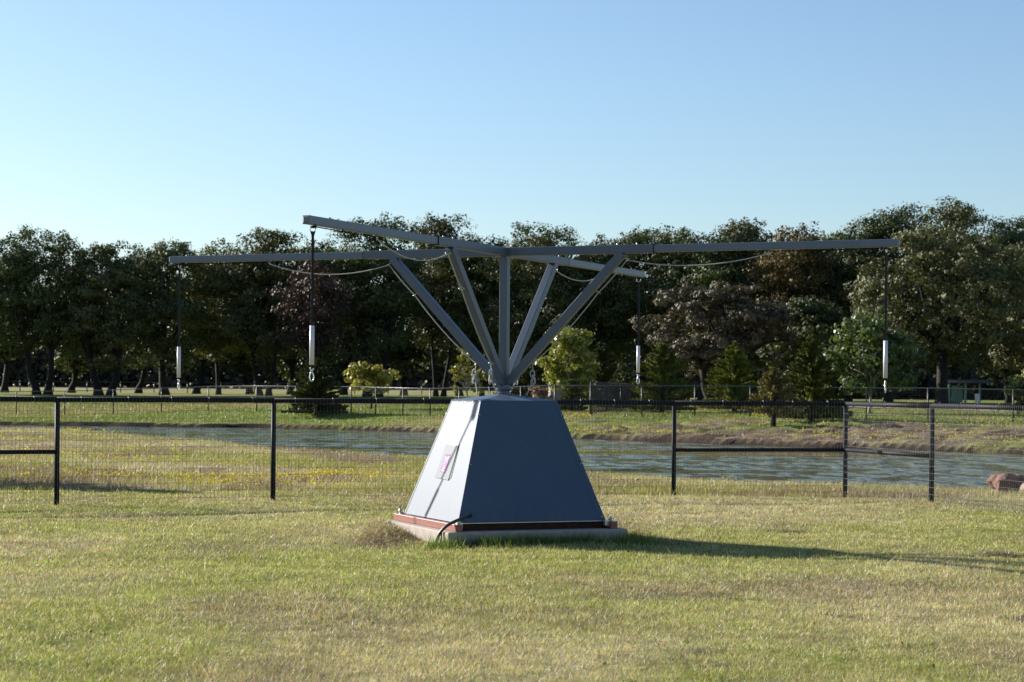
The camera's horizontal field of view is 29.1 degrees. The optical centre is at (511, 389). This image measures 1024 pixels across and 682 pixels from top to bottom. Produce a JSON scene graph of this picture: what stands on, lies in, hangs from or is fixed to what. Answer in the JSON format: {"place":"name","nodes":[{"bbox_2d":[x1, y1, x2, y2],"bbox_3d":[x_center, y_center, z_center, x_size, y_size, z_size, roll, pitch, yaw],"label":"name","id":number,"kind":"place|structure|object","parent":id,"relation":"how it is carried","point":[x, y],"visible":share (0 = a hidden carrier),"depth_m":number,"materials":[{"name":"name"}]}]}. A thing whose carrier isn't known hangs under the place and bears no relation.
{"place":"outdoors","nodes":[
{"label":"outdoors","id":0,"kind":"place"},
{"bbox_2d":[316,517,421,549],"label":"dead grass","id":1,"kind":"structure","parent":0,"point":[391,534],"depth_m":20.65,"materials":[{"name":"brown plant"}]},
{"bbox_2d":[0,386,1023,681],"bbox_3d":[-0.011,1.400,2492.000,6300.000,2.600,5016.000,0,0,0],"label":"ground","id":2,"kind":"structure","parent":0,"point":[712,426],"depth_m":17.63,"materials":[{"name":"green plant"}]},
{"bbox_2d":[0,246,43,346],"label":"oak tree","id":3,"kind":"object","parent":2,"relation":"on","point":[5,331],"visible":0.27,"depth_m":159.39,"materials":[{"name":"green plant"}]},
{"bbox_2d":[0,264,46,390],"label":"oak tree","id":4,"kind":"object","parent":2,"relation":"on","point":[7,356],"visible":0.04,"depth_m":183.72,"materials":[{"name":"green plant"}]},
{"bbox_2d":[0,224,102,394],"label":"oak tree","id":5,"kind":"object","parent":2,"relation":"on","point":[31,271],"visible":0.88,"depth_m":156.67,"materials":[{"name":"green plant"}]},
{"bbox_2d":[33,276,122,392],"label":"oak tree","id":6,"kind":"object","parent":2,"relation":"on","point":[75,368],"visible":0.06,"depth_m":189.34,"materials":[{"name":"green plant"}]},
{"bbox_2d":[39,240,163,394],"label":"oak tree","id":7,"kind":"object","parent":2,"relation":"on","point":[110,338],"visible":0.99,"depth_m":155.74,"materials":[{"name":"green plant"}]},
{"bbox_2d":[100,256,171,392],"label":"oak tree","id":8,"kind":"object","parent":2,"relation":"on","point":[140,385],"visible":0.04,"depth_m":195.59,"materials":[{"name":"green plant"}]},
{"bbox_2d":[108,237,225,394],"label":"oak tree","id":9,"kind":"object","parent":2,"relation":"on","point":[154,276],"visible":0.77,"depth_m":158.82,"materials":[{"name":"green plant"}]},
{"bbox_2d":[148,265,242,393],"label":"oak tree","id":10,"kind":"object","parent":2,"relation":"on","point":[202,363],"visible":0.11,"depth_m":183.62,"materials":[{"name":"green plant"}]},
{"bbox_2d":[168,237,275,394],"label":"oak tree","id":11,"kind":"object","parent":2,"relation":"on","point":[210,294],"visible":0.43,"depth_m":161.45,"materials":[{"name":"green plant"}]},
{"bbox_2d":[0,381,494,394],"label":"pasture fence","id":12,"kind":"object","parent":2,"relation":"on","point":[87,386],"visible":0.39,"depth_m":257.96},
{"bbox_2d":[218,264,285,393],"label":"oak tree","id":13,"kind":"object","parent":2,"relation":"on","point":[243,368],"visible":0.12,"depth_m":189.11,"materials":[{"name":"green plant"}]},
{"bbox_2d":[199,226,318,395],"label":"oak tree","id":14,"kind":"object","parent":2,"relation":"on","point":[258,328],"visible":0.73,"depth_m":159.27,"materials":[{"name":"green plant"}]},
{"bbox_2d":[259,263,306,394],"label":"oak tree","id":15,"kind":"object","parent":2,"relation":"on","point":[291,364],"visible":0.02,"depth_m":195.73,"materials":[{"name":"green plant"}]},
{"bbox_2d":[267,237,357,364],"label":"oak tree","id":16,"kind":"object","parent":2,"relation":"on","point":[302,351],"visible":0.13,"depth_m":163.14,"materials":[{"name":"green plant"}]},
{"bbox_2d":[262,260,364,390],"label":"red tree","id":17,"kind":"object","parent":2,"relation":"on","point":[300,297],"visible":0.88,"depth_m":151.46,"materials":[{"name":"red plant"}]},
{"bbox_2d":[280,357,348,415],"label":"cedar tree","id":18,"kind":"object","parent":2,"relation":"on","point":[318,387],"visible":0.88,"depth_m":110.02,"materials":[{"name":"green plant"}]},
{"bbox_2d":[302,249,394,394],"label":"oak tree","id":19,"kind":"object","parent":2,"relation":"on","point":[341,366],"visible":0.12,"depth_m":182.87,"materials":[{"name":"green plant"}]},
{"bbox_2d":[0,427,740,491],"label":"wildflowers","id":20,"kind":"object","parent":2,"relation":"on","point":[305,473],"visible":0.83,"depth_m":36.37,"materials":[{"name":"yellow plant"}]},
{"bbox_2d":[306,211,438,396],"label":"oak tree","id":21,"kind":"object","parent":2,"relation":"on","point":[371,317],"visible":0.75,"depth_m":156.64,"materials":[{"name":"green plant"}]},
{"bbox_2d":[343,361,401,408],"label":"yellow tree","id":22,"kind":"object","parent":2,"relation":"on","point":[364,374],"visible":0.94,"depth_m":117.44,"materials":[{"name":"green plant"}]},
{"bbox_2d":[355,248,452,395],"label":"oak tree","id":23,"kind":"object","parent":2,"relation":"on","point":[401,360],"visible":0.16,"depth_m":189.13,"materials":[{"name":"green plant"}]},
{"bbox_2d":[402,211,486,396],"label":"oak tree","id":24,"kind":"object","parent":2,"relation":"on","point":[441,273],"visible":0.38,"depth_m":161.32,"materials":[{"name":"green plant"}]},
{"bbox_2d":[414,268,485,395],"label":"oak tree","id":25,"kind":"object","parent":2,"relation":"on","point":[454,359],"visible":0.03,"depth_m":194.83,"materials":[{"name":"green plant"}]},
{"bbox_2d":[448,348,487,397],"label":"sapling","id":26,"kind":"object","parent":2,"relation":"on","point":[463,374],"visible":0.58,"depth_m":109.04,"materials":[{"name":"green plant"}]},
{"bbox_2d":[434,234,527,395],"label":"oak tree","id":27,"kind":"object","parent":2,"relation":"on","point":[483,288],"visible":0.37,"depth_m":158.79,"materials":[{"name":"green plant"}]},
{"bbox_2d":[0,344,1003,390],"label":"thicket","id":28,"kind":"object","parent":2,"relation":"on","point":[18,370],"visible":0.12,"depth_m":387.94,"materials":[{"name":"green plant"}]},
{"bbox_2d":[387,520,626,545],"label":"concrete slab","id":29,"kind":"structure","parent":2,"relation":"on","point":[422,532],"depth_m":20.51,"materials":[{"name":"grey concrete"}]},
{"bbox_2d":[169,215,899,531],"bbox_3d":[-0.087,-0.046,21.344,6.112,3.008,6.112,0,0,-21],"label":"horse walker","id":30,"kind":"object","parent":29,"relation":"on","point":[505,459],"visible":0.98,"depth_m":20.86,"materials":[{"name":"metal"}]},
{"bbox_2d":[177,265,180,389],"bbox_3d":[-3.889,-0.731,23.039,0.048,1.486,0.043,0,0,-25],"label":"lead strap","id":31,"kind":"object","parent":30,"relation":"hanging from","point":[179,348],"visible":1,"depth_m":23.03,"materials":[{"name":"metal"}]},
{"bbox_2d":[309,226,315,381],"bbox_3d":[-1.776,-0.762,17.537,0.043,1.388,0.048,0,0,40],"label":"lead strap","id":32,"kind":"object","parent":30,"relation":"hanging from","point":[311,352],"visible":1,"depth_m":17.53,"materials":[{"name":"rubber"}]},
{"bbox_2d":[272,264,478,394],"bbox_3d":[-1.554,-0.684,21.975,2.640,1.471,0.085,0,0,24],"label":"rope","id":33,"kind":"object","parent":30,"relation":"attached to","point":[475,378],"visible":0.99,"depth_m":21.73,"materials":[{"name":"grey"}]},
{"bbox_2d":[379,241,499,394],"bbox_3d":[-0.706,-0.678,19.890,0.085,1.471,2.680,0,0,24],"label":"rope","id":34,"kind":"object","parent":30,"relation":"attached to","point":[490,379],"visible":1,"depth_m":20.45,"materials":[{"name":"grey"}]},
{"bbox_2d":[435,442,458,479],"bbox_3d":[-0.687,0.762,21.084,0.132,0.399,0.450,0,0,-22],"label":"sign","id":35,"kind":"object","parent":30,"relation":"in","point":[444,470],"depth_m":21.08,"materials":[{"name":"metal"}]},
{"bbox_2d":[436,513,472,540],"bbox_3d":[-0.596,1.446,20.196,0.396,0.366,0.128,0,0,-15],"label":"conduit","id":36,"kind":"object","parent":30,"relation":"attached to","point":[443,528],"visible":0.82,"depth_m":20.15,"materials":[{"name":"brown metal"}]},
{"bbox_2d":[510,271,592,391],"bbox_3d":[0.541,-0.668,22.797,0.085,1.471,2.680,0,0,24],"label":"rope","id":37,"kind":"object","parent":30,"relation":"attached to","point":[516,383],"visible":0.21,"depth_m":22.84,"materials":[{"name":"grey"}]},
{"bbox_2d":[636,279,640,383],"bbox_3d":[1.613,-0.747,25.151,0.043,1.366,0.048,0,0,-25],"label":"lead strap","id":38,"kind":"object","parent":30,"relation":"hanging from","point":[638,339],"visible":1,"depth_m":25.14,"materials":[{"name":"plastic"}]},
{"bbox_2d":[526,254,764,394],"bbox_3d":[1.370,-0.661,20.718,2.680,1.471,0.091,0,0,24],"label":"rope","id":39,"kind":"object","parent":30,"relation":"attached to","point":[532,379],"visible":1,"depth_m":20.87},
{"bbox_2d":[883,249,887,392],"bbox_3d":[3.725,-0.687,19.649,0.048,1.452,0.043,0,0,-25],"label":"lead strap","id":40,"kind":"object","parent":30,"relation":"hanging from","point":[885,360],"visible":1,"depth_m":19.64,"materials":[{"name":"metal"}]},
{"bbox_2d":[0,426,1023,499],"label":"meadow grass","id":41,"kind":"structure","parent":2,"relation":"on","point":[761,489],"depth_m":39.40,"materials":[{"name":"green plant"}]},
{"bbox_2d":[0,395,1023,513],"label":"pipe fence","id":42,"kind":"object","parent":2,"relation":"on","point":[273,402],"visible":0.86,"depth_m":28.32,"materials":[{"name":"black metal"}]},
{"bbox_2d":[0,385,1023,422],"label":"field fence","id":43,"kind":"object","parent":2,"relation":"on","point":[694,397],"visible":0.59,"depth_m":99.24,"materials":[{"name":"black metal"}]},
{"bbox_2d":[1,402,1023,448],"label":"bank grass","id":44,"kind":"structure","parent":2,"relation":"on","point":[971,413],"depth_m":107.48,"materials":[{"name":"green plant"}]},
{"bbox_2d":[470,275,554,360],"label":"oak tree","id":45,"kind":"object","parent":2,"relation":"on","point":[515,339],"visible":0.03,"depth_m":182.03,"materials":[{"name":"green plant"}]},
{"bbox_2d":[2,495,1022,681],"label":"weeds","id":46,"kind":"object","parent":2,"relation":"on","point":[605,663],"visible":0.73,"depth_m":16.69,"materials":[{"name":"green plant"}]},
{"bbox_2d":[493,363,547,396],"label":"cedar tree","id":47,"kind":"object","parent":2,"relation":"on","point":[525,380],"visible":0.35,"depth_m":123.49,"materials":[{"name":"green plant"}]},
{"bbox_2d":[471,221,608,389],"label":"oak tree","id":48,"kind":"object","parent":2,"relation":"on","point":[532,272],"visible":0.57,"depth_m":154.56,"materials":[{"name":"green plant"}]},
{"bbox_2d":[528,387,553,398],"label":"rock","id":49,"kind":"object","parent":2,"relation":"on","point":[539,393],"visible":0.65,"depth_m":109.73,"materials":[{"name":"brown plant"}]},
{"bbox_2d":[546,384,562,399],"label":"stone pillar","id":50,"kind":"structure","parent":2,"relation":"on","point":[558,393],"depth_m":111.73,"materials":[{"name":"grey stone"}]},
{"bbox_2d":[422,524,692,549],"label":"long grass","id":51,"kind":"structure","parent":2,"relation":"on","point":[553,540],"depth_m":20.27,"materials":[{"name":"plant"}]},
{"bbox_2d":[535,325,600,394],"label":"maple tree","id":52,"kind":"object","parent":2,"relation":"on","point":[570,346],"visible":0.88,"depth_m":107.64,"materials":[{"name":"green plant"}]},
{"bbox_2d":[560,378,587,411],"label":"cedar tree","id":53,"kind":"object","parent":2,"relation":"on","point":[574,393],"visible":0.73,"depth_m":105.77,"materials":[{"name":"green plant"}]},
{"bbox_2d":[538,255,615,368],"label":"oak tree","id":54,"kind":"object","parent":2,"relation":"on","point":[606,327],"depth_m":189.07,"materials":[{"name":"green plant"}]},
{"bbox_2d":[579,342,619,406],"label":"cedar tree","id":55,"kind":"object","parent":2,"relation":"on","point":[603,359],"visible":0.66,"depth_m":115.67,"materials":[{"name":"green plant"}]},
{"bbox_2d":[554,232,650,371],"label":"oak tree","id":56,"kind":"object","parent":2,"relation":"on","point":[613,343],"visible":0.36,"depth_m":156.31,"materials":[{"name":"green plant"}]},
{"bbox_2d":[590,382,634,413],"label":"panel fence","id":57,"kind":"object","parent":2,"relation":"on","point":[610,389],"visible":0.61,"depth_m":104.58,"materials":[{"name":"grey metal"}]},
{"bbox_2d":[602,363,640,406],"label":"cedar tree","id":58,"kind":"object","parent":2,"relation":"on","point":[624,369],"visible":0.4,"depth_m":111.87,"materials":[{"name":"green plant"}]},
{"bbox_2d":[606,257,649,373],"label":"oak tree","id":59,"kind":"object","parent":2,"relation":"on","point":[621,361],"visible":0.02,"depth_m":194.32,"materials":[{"name":"green plant"}]},
{"bbox_2d":[586,223,701,381],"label":"oak tree","id":60,"kind":"object","parent":2,"relation":"on","point":[627,287],"visible":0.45,"depth_m":154.41,"materials":[{"name":"green plant"}]},
{"bbox_2d":[629,343,698,411],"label":"cedar tree","id":61,"kind":"object","parent":2,"relation":"on","point":[665,367],"visible":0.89,"depth_m":103.73,"materials":[{"name":"green plant"}]},
{"bbox_2d":[626,255,715,380],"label":"oak tree","id":62,"kind":"object","parent":2,"relation":"on","point":[643,354],"depth_m":182.72,"materials":[{"name":"green plant"}]},
{"bbox_2d":[643,229,760,399],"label":"oak tree","id":63,"kind":"object","parent":2,"relation":"on","point":[706,275],"visible":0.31,"depth_m":151.24,"materials":[{"name":"green plant"}]},
{"bbox_2d":[628,280,799,398],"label":"oak tree","id":64,"kind":"object","parent":2,"relation":"on","point":[720,333],"visible":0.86,"depth_m":124.19,"materials":[{"name":"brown plant"}]},
{"bbox_2d":[699,341,759,411],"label":"cedar tree","id":65,"kind":"object","parent":2,"relation":"on","point":[733,373],"visible":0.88,"depth_m":105.75,"materials":[{"name":"green plant"}]},
{"bbox_2d":[702,217,795,391],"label":"oak tree","id":66,"kind":"object","parent":2,"relation":"on","point":[750,233],"visible":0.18,"depth_m":153.03,"materials":[{"name":"green plant"}]},
{"bbox_2d":[515,354,1022,400],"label":"undergrowth","id":67,"kind":"object","parent":2,"relation":"on","point":[928,380],"visible":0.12,"depth_m":173.35,"materials":[{"name":"green plant"}]},
{"bbox_2d":[740,366,803,426],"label":"cedar tree","id":68,"kind":"object","parent":2,"relation":"on","point":[773,389],"visible":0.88,"depth_m":88.77,"materials":[{"name":"green plant"}]},
{"bbox_2d":[564,411,1021,441],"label":"bank flowers","id":69,"kind":"object","parent":2,"relation":"on","point":[822,425],"visible":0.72,"depth_m":86.78,"materials":[{"name":"plant"}]},
{"bbox_2d":[736,221,853,372],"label":"oak tree","id":70,"kind":"object","parent":2,"relation":"on","point":[794,263],"visible":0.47,"depth_m":146.69,"materials":[{"name":"green plant"}]},
{"bbox_2d":[756,294,855,376],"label":"oak tree","id":71,"kind":"object","parent":2,"relation":"on","point":[825,317],"visible":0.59,"depth_m":129.18,"materials":[{"name":"green plant"}]},
{"bbox_2d":[768,333,853,421],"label":"cedar tree","id":72,"kind":"object","parent":2,"relation":"on","point":[812,367],"visible":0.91,"depth_m":92.68,"materials":[{"name":"green plant"}]},
{"bbox_2d":[772,237,872,328],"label":"oak tree","id":73,"kind":"object","parent":2,"relation":"on","point":[828,262],"visible":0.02,"depth_m":182.32,"materials":[{"name":"green plant"}]},
{"bbox_2d":[805,220,892,400],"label":"oak tree","id":74,"kind":"object","parent":2,"relation":"on","point":[838,265],"visible":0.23,"depth_m":148.64,"materials":[{"name":"green plant"}]},
{"bbox_2d":[819,312,928,413],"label":"young tree","id":75,"kind":"object","parent":2,"relation":"on","point":[867,333],"visible":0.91,"depth_m":102.39,"materials":[{"name":"green plant"}]},
{"bbox_2d":[826,201,948,401],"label":"oak tree","id":76,"kind":"object","parent":2,"relation":"on","point":[887,227],"visible":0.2,"depth_m":149.11,"materials":[{"name":"green plant"}]},
{"bbox_2d":[877,252,915,349],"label":"oak tree","id":77,"kind":"object","parent":2,"relation":"on","point":[895,260],"depth_m":188.29,"materials":[{"name":"green plant"}]},
{"bbox_2d":[843,221,1023,403],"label":"oak tree","id":78,"kind":"object","parent":2,"relation":"on","point":[939,334],"visible":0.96,"depth_m":119.52,"materials":[{"name":"green plant"}]},
{"bbox_2d":[883,195,1015,402],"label":"oak tree","id":79,"kind":"object","parent":2,"relation":"on","point":[956,217],"visible":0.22,"depth_m":145.08,"materials":[{"name":"green plant"}]},
{"bbox_2d":[948,379,993,403],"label":"shelter","id":80,"kind":"object","parent":2,"relation":"on","point":[958,398],"visible":0.76,"depth_m":138.17,"materials":[{"name":"teal paint"}]},
{"bbox_2d":[935,236,1012,381],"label":"oak tree","id":81,"kind":"object","parent":2,"relation":"on","point":[999,375],"visible":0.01,"depth_m":182.97,"materials":[{"name":"green plant"}]},
{"bbox_2d":[975,215,1023,402],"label":"oak tree","id":82,"kind":"object","parent":2,"relation":"on","point":[1015,234],"visible":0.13,"depth_m":147.47,"materials":[{"name":"green plant"}]},
{"bbox_2d":[980,241,1023,396],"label":"oak tree","id":83,"kind":"object","parent":2,"relation":"on","point":[1000,358],"visible":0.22,"depth_m":126.66,"materials":[{"name":"green plant"}]},
{"bbox_2d":[987,473,1023,492],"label":"boulder","id":84,"kind":"object","parent":2,"relation":"on","point":[1005,482],"visible":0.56,"depth_m":34.76,"materials":[{"name":"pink stone"}]},
{"bbox_2d":[1002,369,1023,413],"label":"shrub","id":85,"kind":"object","parent":2,"relation":"on","point":[1016,383],"visible":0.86,"depth_m":99.83,"materials":[{"name":"green plant"}]},
{"bbox_2d":[0,425,1023,488],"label":"water","id":86,"kind":"structure","parent":0,"point":[789,468],"depth_m":65.30,"materials":[{"name":"blue liquid"}]},
{"bbox_2d":[0,0,1023,387],"label":"sky","id":87,"kind":"structure","parent":0,"point":[144,122],"materials":[{"name":"blue"}]}
]}

